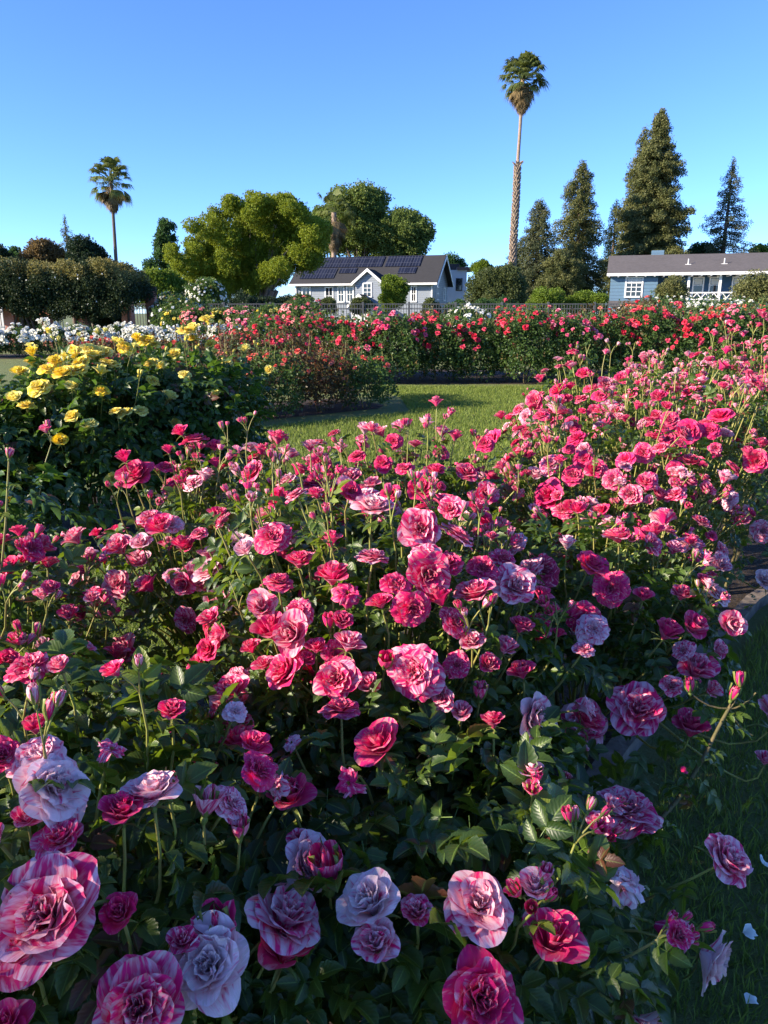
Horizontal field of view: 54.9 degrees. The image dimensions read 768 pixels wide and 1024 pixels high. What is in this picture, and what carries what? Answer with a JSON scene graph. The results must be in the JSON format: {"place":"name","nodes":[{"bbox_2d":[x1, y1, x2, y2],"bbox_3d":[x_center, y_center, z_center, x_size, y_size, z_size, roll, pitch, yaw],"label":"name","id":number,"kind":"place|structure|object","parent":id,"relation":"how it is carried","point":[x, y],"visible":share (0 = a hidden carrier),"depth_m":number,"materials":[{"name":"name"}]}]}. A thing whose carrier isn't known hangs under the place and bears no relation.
{"place":"outdoors","nodes":[
{"label":"outdoors","id":0,"kind":"place"},
{"bbox_2d":[1,523,379,711],"bbox_3d":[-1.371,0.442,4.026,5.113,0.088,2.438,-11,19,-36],"label":"rose bush","id":1,"kind":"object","parent":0,"point":[145,629],"depth_m":3.56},
{"bbox_2d":[0,313,767,1023],"bbox_3d":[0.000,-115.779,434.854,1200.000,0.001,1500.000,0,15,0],"label":"ground","id":2,"kind":"structure","parent":0,"point":[652,755],"depth_m":2.27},
{"bbox_2d":[15,236,67,265],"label":"leafy tree","id":3,"kind":"object","parent":2,"relation":"on","point":[41,249],"visible":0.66,"depth_m":61.48,"materials":[{"name":"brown plant"}]},
{"bbox_2d":[0,419,105,677],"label":"rose bush","id":4,"kind":"object","parent":2,"relation":"on","point":[34,501],"visible":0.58,"depth_m":2.53,"materials":[{"name":"green plant"}]},
{"bbox_2d":[0,354,135,358],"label":"white bed soil","id":5,"kind":"structure","parent":2,"relation":"on","point":[8,356],"depth_m":26.02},
{"bbox_2d":[0,322,40,356],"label":"rose bush","id":6,"kind":"object","parent":5,"relation":"on","point":[21,335],"visible":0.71,"depth_m":25.14,"materials":[{"name":"white plant"}]},
{"bbox_2d":[24,317,65,355],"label":"rose bush","id":7,"kind":"object","parent":5,"relation":"on","point":[39,331],"visible":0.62,"depth_m":25.30,"materials":[{"name":"white plant"}]},
{"bbox_2d":[44,321,93,351],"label":"rose bush","id":8,"kind":"object","parent":5,"relation":"on","point":[67,331],"visible":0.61,"depth_m":25.12,"materials":[{"name":"white plant"}]},
{"bbox_2d":[72,325,115,349],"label":"rose bush","id":9,"kind":"object","parent":5,"relation":"on","point":[88,333],"visible":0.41,"depth_m":24.97,"materials":[{"name":"white plant"}]},
{"bbox_2d":[107,321,141,354],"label":"rose bush","id":10,"kind":"object","parent":5,"relation":"on","point":[115,331],"visible":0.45,"depth_m":25.24,"materials":[{"name":"white plant"}]},
{"bbox_2d":[124,323,164,353],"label":"rose bush","id":11,"kind":"object","parent":5,"relation":"on","point":[145,330],"visible":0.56,"depth_m":24.96,"materials":[{"name":"white plant"}]},
{"bbox_2d":[153,322,190,350],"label":"rose bush","id":12,"kind":"object","parent":5,"relation":"on","point":[167,333],"visible":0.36,"depth_m":24.95,"materials":[{"name":"white plant"}]},
{"bbox_2d":[0,255,158,350],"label":"climbing rose","id":13,"kind":"object","parent":2,"relation":"on","point":[55,291],"visible":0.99,"depth_m":28.93,"materials":[{"name":"green plant"}]},
{"bbox_2d":[3,280,157,347],"bbox_3d":[-13.200,-8.372,31.507,6.217,2.750,4.200,0,15,0],"label":"pergola","id":14,"kind":"object","parent":2,"relation":"on","point":[9,318],"visible":0.12,"depth_m":29.86,"materials":[{"name":"wood"}]},
{"bbox_2d":[60,233,113,331],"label":"leafy tree","id":15,"kind":"object","parent":2,"relation":"on","point":[79,247],"visible":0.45,"depth_m":57.55,"materials":[{"name":"green plant"}]},
{"bbox_2d":[88,303,121,332],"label":"shrub","id":16,"kind":"object","parent":2,"relation":"on","point":[106,321],"visible":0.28,"depth_m":31.47,"materials":[{"name":"green plant"}]},
{"bbox_2d":[86,156,133,261],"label":"fan palm","id":17,"kind":"object","parent":2,"relation":"on","point":[110,199],"visible":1,"depth_m":57.13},
{"bbox_2d":[0,490,278,566],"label":"yellow bed soil","id":18,"kind":"structure","parent":2,"relation":"on","point":[68,525],"depth_m":5.38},
{"bbox_2d":[0,370,96,530],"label":"rose bush","id":19,"kind":"object","parent":18,"relation":"on","point":[23,507],"visible":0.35,"depth_m":4.56,"materials":[{"name":"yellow plant"}]},
{"bbox_2d":[0,327,204,539],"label":"rose bush","id":20,"kind":"object","parent":18,"relation":"on","point":[64,393],"visible":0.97,"depth_m":4.70,"materials":[{"name":"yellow plant"}]},
{"bbox_2d":[91,314,283,504],"bbox_3d":[-1.524,-0.724,5.619,1.520,1.503,1.471,0,15,0],"label":"rose bush","id":21,"kind":"object","parent":18,"relation":"on","point":[214,394],"visible":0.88,"depth_m":5.34,"materials":[{"name":"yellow plant"}]},
{"bbox_2d":[141,217,180,270],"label":"cone tree","id":22,"kind":"object","parent":2,"relation":"on","point":[163,233],"visible":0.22,"depth_m":72.83,"materials":[{"name":"green plant"}]},
{"bbox_2d":[136,266,188,307],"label":"leafy tree","id":23,"kind":"object","parent":2,"relation":"on","point":[164,280],"visible":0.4,"depth_m":45.01,"materials":[{"name":"green plant"}]},
{"bbox_2d":[159,308,186,340],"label":"standard rose","id":24,"kind":"object","parent":2,"relation":"on","point":[169,317],"visible":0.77,"depth_m":20.59,"materials":[{"name":"green plant"}]},
{"bbox_2d":[148,291,207,345],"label":"rose bush","id":25,"kind":"object","parent":2,"relation":"on","point":[165,306],"visible":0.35,"depth_m":28.49,"materials":[{"name":"green plant"}]},
{"bbox_2d":[148,290,211,327],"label":"rose bush","id":26,"kind":"object","parent":2,"relation":"on","point":[166,298],"visible":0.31,"depth_m":31.74,"materials":[{"name":"green plant"}]},
{"bbox_2d":[179,303,215,350],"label":"standard rose","id":27,"kind":"object","parent":2,"relation":"on","point":[188,314],"visible":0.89,"depth_m":19.57,"materials":[{"name":"pink plant"}]},
{"bbox_2d":[182,276,229,310],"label":"standard rose","id":28,"kind":"object","parent":2,"relation":"on","point":[206,289],"visible":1,"depth_m":28.35,"materials":[{"name":"green plant"}]},
{"bbox_2d":[162,189,333,303],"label":"camphor tree","id":29,"kind":"object","parent":2,"relation":"on","point":[268,243],"visible":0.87,"depth_m":50.49,"materials":[{"name":"green plant"}]},
{"bbox_2d":[227,289,280,312],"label":"shrub","id":30,"kind":"object","parent":2,"relation":"on","point":[241,297],"visible":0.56,"depth_m":43.75,"materials":[{"name":"green plant"}]},
{"bbox_2d":[231,399,382,420],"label":"coral bed soil","id":31,"kind":"structure","parent":2,"relation":"on","point":[307,410],"depth_m":11.93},
{"bbox_2d":[58,327,139,365],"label":"rose bush","id":32,"kind":"object","parent":31,"relation":"on","point":[97,342],"visible":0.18,"depth_m":10.34,"materials":[{"name":"green plant"}]},
{"bbox_2d":[136,323,208,366],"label":"rose bush","id":33,"kind":"object","parent":31,"relation":"on","point":[173,342],"visible":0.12,"depth_m":10.95,"materials":[{"name":"green plant"}]},
{"bbox_2d":[184,334,257,414],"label":"rose bush","id":34,"kind":"object","parent":31,"relation":"on","point":[221,352],"visible":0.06,"depth_m":10.11,"materials":[{"name":"green plant"}]},
{"bbox_2d":[199,316,272,401],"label":"rose bush","id":35,"kind":"object","parent":31,"relation":"on","point":[237,341],"visible":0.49,"depth_m":11.33,"materials":[{"name":"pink plant"}]},
{"bbox_2d":[240,332,314,416],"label":"rose bush","id":36,"kind":"object","parent":31,"relation":"on","point":[285,377],"visible":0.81,"depth_m":10.65,"materials":[{"name":"green plant"}]},
{"bbox_2d":[249,323,329,402],"bbox_3d":[-1.522,-2.397,12.098,1.304,1.358,1.244,0,15,0],"label":"rose bush","id":37,"kind":"object","parent":31,"relation":"on","point":[280,341],"visible":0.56,"depth_m":11.86,"materials":[{"name":"green plant"}]},
{"bbox_2d":[283,331,356,411],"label":"rose bush","id":38,"kind":"object","parent":31,"relation":"on","point":[318,371],"visible":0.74,"depth_m":11.26,"materials":[{"name":"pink plant"}]},
{"bbox_2d":[307,335,371,400],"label":"rose bush","id":39,"kind":"object","parent":31,"relation":"on","point":[339,346],"visible":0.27,"depth_m":12.60,"materials":[{"name":"pink plant"}]},
{"bbox_2d":[335,342,399,409],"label":"rose bush","id":40,"kind":"object","parent":31,"relation":"on","point":[378,388],"visible":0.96,"depth_m":11.67,"materials":[{"name":"green plant"}]},
{"bbox_2d":[316,186,357,256],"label":"leafy tree","id":41,"kind":"object","parent":2,"relation":"on","point":[340,228],"visible":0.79,"depth_m":85.88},
{"bbox_2d":[324,178,395,256],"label":"sycamore tree","id":42,"kind":"object","parent":2,"relation":"on","point":[368,204],"visible":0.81,"depth_m":88.67,"materials":[{"name":"green plant"}]},
{"bbox_2d":[349,296,372,325],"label":"shrub","id":43,"kind":"object","parent":2,"relation":"on","point":[360,300],"visible":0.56,"depth_m":41.01,"materials":[{"name":"green plant"}]},
{"bbox_2d":[288,255,453,326],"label":"grey house","id":44,"kind":"structure","parent":2,"relation":"on","point":[342,280],"depth_m":81.13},
{"bbox_2d":[0,494,767,1023],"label":"flower bed soil","id":45,"kind":"structure","parent":2,"relation":"on","point":[738,592],"depth_m":4.08,"materials":[{"name":"soil"}]},
{"bbox_2d":[0,447,137,853],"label":"rose bush","id":46,"kind":"object","parent":45,"relation":"on","point":[36,545],"visible":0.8,"depth_m":1.78,"materials":[{"name":"green plant"}]},
{"bbox_2d":[0,619,365,1023],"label":"rose bush","id":47,"kind":"object","parent":45,"relation":"on","point":[64,875],"visible":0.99,"depth_m":0.97,"materials":[{"name":"green plant"}]},
{"bbox_2d":[33,411,391,721],"bbox_3d":[-0.449,0.302,2.395,1.118,1.214,1.063,0,15,0],"label":"rose bush","id":48,"kind":"object","parent":45,"relation":"on","point":[184,534],"visible":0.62,"depth_m":2.12,"materials":[{"name":"pink plant"}]},
{"bbox_2d":[164,446,608,827],"bbox_3d":[-0.007,0.454,1.824,1.079,1.206,1.120,0,15,0],"label":"rose bush","id":49,"kind":"object","parent":45,"relation":"on","point":[442,605],"visible":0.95,"depth_m":1.54,"materials":[{"name":"pink plant"}]},
{"bbox_2d":[277,396,569,649],"bbox_3d":[0.105,0.188,2.773,1.116,1.229,1.202,0,15,0],"label":"rose bush","id":50,"kind":"object","parent":45,"relation":"on","point":[461,478],"visible":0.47,"depth_m":2.53,"materials":[{"name":"pink plant"}]},
{"bbox_2d":[95,654,759,1023],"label":"rose bush","id":51,"kind":"object","parent":45,"relation":"on","point":[498,917],"visible":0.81,"depth_m":1.11,"materials":[{"name":"green plant"}]},
{"bbox_2d":[413,495,767,814],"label":"rose bush","id":52,"kind":"object","parent":45,"relation":"on","point":[635,704],"visible":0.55,"depth_m":1.86,"materials":[{"name":"green plant"}]},
{"bbox_2d":[486,338,719,547],"bbox_3d":[1.144,-0.249,4.064,1.178,1.380,1.183,0,15,0],"label":"rose bush","id":53,"kind":"object","parent":45,"relation":"on","point":[534,399],"visible":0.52,"depth_m":3.78,"materials":[{"name":"pink plant"}]},
{"bbox_2d":[475,395,755,696],"bbox_3d":[0.841,0.176,2.871,1.090,1.224,1.056,0,15,0],"label":"rose bush","id":54,"kind":"object","parent":45,"relation":"on","point":[551,498],"visible":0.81,"depth_m":2.54,"materials":[{"name":"pink plant"}]},
{"bbox_2d":[556,350,767,647],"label":"rose bush","id":55,"kind":"object","parent":45,"relation":"on","point":[755,461],"visible":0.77,"depth_m":3.01,"materials":[{"name":"pink plant"}]},
{"bbox_2d":[585,346,767,546],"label":"rose bush","id":56,"kind":"object","parent":45,"relation":"on","point":[701,374],"visible":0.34,"depth_m":4.53,"materials":[{"name":"pink plant"}]},
{"bbox_2d":[631,373,767,588],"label":"rose bush","id":57,"kind":"object","parent":45,"relation":"on","point":[717,399],"visible":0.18,"depth_m":3.75,"materials":[{"name":"pink plant"}]},
{"bbox_2d":[661,311,767,524],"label":"rose bush","id":58,"kind":"object","parent":45,"relation":"on","point":[724,338],"visible":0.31,"depth_m":5.16,"materials":[{"name":"pink plant"}]},
{"bbox_2d":[721,335,767,412],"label":"rose bush","id":59,"kind":"object","parent":45,"relation":"on","point":[748,342],"visible":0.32,"depth_m":5.91,"materials":[{"name":"pink plant"}]},
{"bbox_2d":[377,274,410,316],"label":"street tree","id":60,"kind":"object","parent":2,"relation":"on","point":[395,289],"visible":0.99,"depth_m":66.42,"materials":[{"name":"green plant"}]},
{"bbox_2d":[370,204,436,255],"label":"sycamore tree","id":61,"kind":"object","parent":2,"relation":"on","point":[405,231],"visible":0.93,"depth_m":88.56,"materials":[{"name":"green plant"}]},
{"bbox_2d":[134,302,767,342],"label":"metal fence","id":62,"kind":"object","parent":2,"relation":"on","point":[223,304],"visible":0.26,"depth_m":35.64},
{"bbox_2d":[268,369,717,383],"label":"hedge bed soil","id":63,"kind":"structure","parent":2,"relation":"on","point":[497,378],"depth_m":17.09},
{"bbox_2d":[222,304,257,331],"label":"standard rose","id":64,"kind":"object","parent":63,"relation":"on","point":[230,315],"visible":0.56,"depth_m":19.58,"materials":[{"name":"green plant"}]},
{"bbox_2d":[224,307,278,362],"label":"rose bush","id":65,"kind":"object","parent":63,"relation":"on","point":[245,321],"visible":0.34,"depth_m":17.57,"materials":[{"name":"pink plant"}]},
{"bbox_2d":[237,312,300,376],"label":"rose bush","id":66,"kind":"object","parent":63,"relation":"on","point":[256,327],"visible":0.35,"depth_m":15.87,"materials":[{"name":"green plant"}]},
{"bbox_2d":[277,295,323,326],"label":"standard rose","id":67,"kind":"object","parent":63,"relation":"on","point":[299,308],"visible":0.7,"depth_m":16.74,"materials":[{"name":"pink plant"}]},
{"bbox_2d":[281,307,340,375],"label":"rose bush","id":68,"kind":"object","parent":63,"relation":"on","point":[321,323],"visible":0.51,"depth_m":16.08,"materials":[{"name":"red plant"}]},
{"bbox_2d":[321,310,389,378],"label":"rose bush","id":69,"kind":"object","parent":63,"relation":"on","point":[354,333],"visible":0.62,"depth_m":15.78,"materials":[{"name":"green plant"}]},
{"bbox_2d":[364,304,428,382],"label":"rose bush","id":70,"kind":"object","parent":63,"relation":"on","point":[410,360],"visible":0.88,"depth_m":15.66,"materials":[{"name":"green plant"}]},
{"bbox_2d":[405,306,468,380],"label":"rose bush","id":71,"kind":"object","parent":63,"relation":"on","point":[434,326],"visible":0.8,"depth_m":16.04,"materials":[{"name":"green plant"}]},
{"bbox_2d":[439,302,495,376],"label":"rose bush","id":72,"kind":"object","parent":63,"relation":"on","point":[473,310],"visible":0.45,"depth_m":17.31,"materials":[{"name":"green plant"}]},
{"bbox_2d":[448,312,517,381],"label":"rose bush","id":73,"kind":"object","parent":63,"relation":"on","point":[483,329],"visible":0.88,"depth_m":16.08,"materials":[{"name":"green plant"}]},
{"bbox_2d":[474,298,540,373],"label":"rose bush","id":74,"kind":"object","parent":63,"relation":"on","point":[501,316],"visible":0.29,"depth_m":17.58,"materials":[{"name":"green plant"}]},
{"bbox_2d":[492,303,559,382],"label":"rose bush","id":75,"kind":"object","parent":63,"relation":"on","point":[515,328],"visible":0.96,"depth_m":15.74,"materials":[{"name":"green plant"}]},
{"bbox_2d":[535,308,603,381],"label":"rose bush","id":76,"kind":"object","parent":63,"relation":"on","point":[585,327],"visible":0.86,"depth_m":15.73,"materials":[{"name":"green plant"}]},
{"bbox_2d":[562,303,629,372],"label":"rose bush","id":77,"kind":"object","parent":63,"relation":"on","point":[591,308],"visible":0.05,"depth_m":17.37,"materials":[{"name":"red plant"}]},
{"bbox_2d":[572,303,641,379],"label":"rose bush","id":78,"kind":"object","parent":63,"relation":"on","point":[614,331],"visible":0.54,"depth_m":16.05,"materials":[{"name":"green plant"}]},
{"bbox_2d":[612,295,669,359],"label":"rose bush","id":79,"kind":"object","parent":63,"relation":"on","point":[628,305],"visible":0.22,"depth_m":17.57,"materials":[{"name":"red plant"}]},
{"bbox_2d":[615,300,683,377],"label":"rose bush","id":80,"kind":"object","parent":63,"relation":"on","point":[660,325],"visible":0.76,"depth_m":15.90,"materials":[{"name":"green plant"}]},
{"bbox_2d":[644,296,705,367],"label":"rose bush","id":81,"kind":"object","parent":63,"relation":"on","point":[679,311],"visible":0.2,"depth_m":17.79,"materials":[{"name":"red plant"}]},
{"bbox_2d":[664,305,732,377],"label":"rose bush","id":82,"kind":"object","parent":63,"relation":"on","point":[690,326],"visible":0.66,"depth_m":15.62,"materials":[{"name":"green plant"}]},
{"bbox_2d":[705,302,767,375],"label":"rose bush","id":83,"kind":"object","parent":63,"relation":"on","point":[744,319],"visible":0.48,"depth_m":15.77,"materials":[{"name":"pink plant"}]},
{"bbox_2d":[472,295,521,316],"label":"shrub","id":84,"kind":"object","parent":2,"relation":"on","point":[486,301],"visible":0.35,"depth_m":42.11,"materials":[{"name":"green plant"}]},
{"bbox_2d":[255,384,767,518],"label":"lawn grass","id":85,"kind":"structure","parent":2,"relation":"on","point":[417,396],"depth_m":10.27,"materials":[{"name":"plant"}]},
{"bbox_2d":[517,197,558,307],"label":"conifer tree","id":86,"kind":"object","parent":2,"relation":"on","point":[533,241],"visible":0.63,"depth_m":74.79,"materials":[{"name":"green plant"}]},
{"bbox_2d":[525,286,565,313],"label":"shrub","id":87,"kind":"object","parent":2,"relation":"on","point":[541,295],"visible":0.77,"depth_m":42.73,"materials":[{"name":"green plant"}]},
{"bbox_2d":[527,248,587,314],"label":"leafy tree","id":88,"kind":"object","parent":2,"relation":"on","point":[562,265],"visible":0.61,"depth_m":73.39,"materials":[{"name":"green plant"}]},
{"bbox_2d":[551,160,608,322],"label":"conifer tree","id":89,"kind":"object","parent":2,"relation":"on","point":[579,213],"visible":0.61,"depth_m":77.91,"materials":[{"name":"green plant"}]},
{"bbox_2d":[560,289,609,315],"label":"shrub","id":90,"kind":"object","parent":2,"relation":"on","point":[583,296],"visible":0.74,"depth_m":43.69,"materials":[{"name":"green plant"}]},
{"bbox_2d":[594,200,623,303],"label":"conifer tree","id":91,"kind":"object","parent":2,"relation":"on","point":[610,239],"visible":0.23,"depth_m":90.14,"materials":[{"name":"green plant"}]},
{"bbox_2d":[602,124,648,289],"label":"conifer tree","id":92,"kind":"object","parent":2,"relation":"on","point":[639,151],"visible":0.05,"depth_m":84.77,"materials":[{"name":"green plant"}]},
{"bbox_2d":[597,108,696,295],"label":"conifer tree","id":93,"kind":"object","parent":2,"relation":"on","point":[651,215],"visible":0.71,"depth_m":80.16,"materials":[{"name":"green plant"}]},
{"bbox_2d":[609,290,699,365],"bbox_3d":[7.357,-4.977,20.193,2.541,2.118,2.588,0,15,0],"label":"rose bush","id":94,"kind":"object","parent":2,"relation":"on","point":[656,300],"visible":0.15,"depth_m":19.89,"materials":[{"name":"red plant"}]},
{"bbox_2d":[557,586,767,867],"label":"kerb","id":95,"kind":"structure","parent":2,"relation":"on","point":[622,746],"depth_m":2.64,"materials":[{"name":"grey concrete"}]},
{"bbox_2d":[652,274,689,301],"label":"shrub","id":96,"kind":"object","parent":2,"relation":"on","point":[672,286],"visible":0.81,"depth_m":41.71,"materials":[{"name":"green plant"}]},
{"bbox_2d":[664,291,740,346],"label":"rose bush","id":97,"kind":"object","parent":2,"relation":"on","point":[703,305],"visible":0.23,"depth_m":20.02,"materials":[{"name":"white plant"}]},
{"bbox_2d":[698,156,758,253],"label":"conifer tree","id":98,"kind":"object","parent":2,"relation":"on","point":[721,244],"visible":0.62,"depth_m":83.70,"materials":[{"name":"green plant"}]},
{"bbox_2d":[729,268,767,303],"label":"shrub","id":99,"kind":"object","parent":2,"relation":"on","point":[754,287],"visible":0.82,"depth_m":38.21,"materials":[{"name":"green plant"}]},
{"bbox_2d":[0,0,767,312],"label":"sky","id":100,"kind":"structure","parent":0,"point":[203,101],"materials":[{"name":"blue"}]},
{"bbox_2d":[447,264,470,303],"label":"white house","id":101,"kind":"structure","parent":0,"point":[459,275],"depth_m":97.65,"materials":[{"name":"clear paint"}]},
{"bbox_2d":[607,250,767,321],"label":"blue house","id":102,"kind":"structure","parent":0,"point":[633,277],"depth_m":67.12,"materials":[{"name":"paint"}]},
{"bbox_2d":[624,276,643,297],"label":"window","id":103,"kind":"structure","parent":102,"relation":"in","point":[633,285],"depth_m":67.37,"materials":[{"name":"white paint"}]},
{"bbox_2d":[691,277,704,299],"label":"window","id":104,"kind":"structure","parent":102,"relation":"in","point":[698,282],"depth_m":67.52,"materials":[{"name":"glass"}]},
{"bbox_2d":[637,616,767,1023],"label":"grass","id":105,"kind":"structure","parent":0,"point":[743,959],"depth_m":2.12,"materials":[{"name":"plant"}]},
{"label":"road","id":106,"kind":"structure","parent":0,"visible":0},
{"bbox_2d":[463,262,528,305],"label":"leafy tree","id":107,"kind":"object","parent":106,"relation":"on","point":[496,282],"visible":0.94,"depth_m":48.65,"materials":[{"name":"green plant"}]},
{"bbox_2d":[497,50,549,265],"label":"fan palm","id":108,"kind":"object","parent":106,"relation":"on","point":[519,95],"visible":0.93,"depth_m":46.79,"materials":[{"name":"green plant"}]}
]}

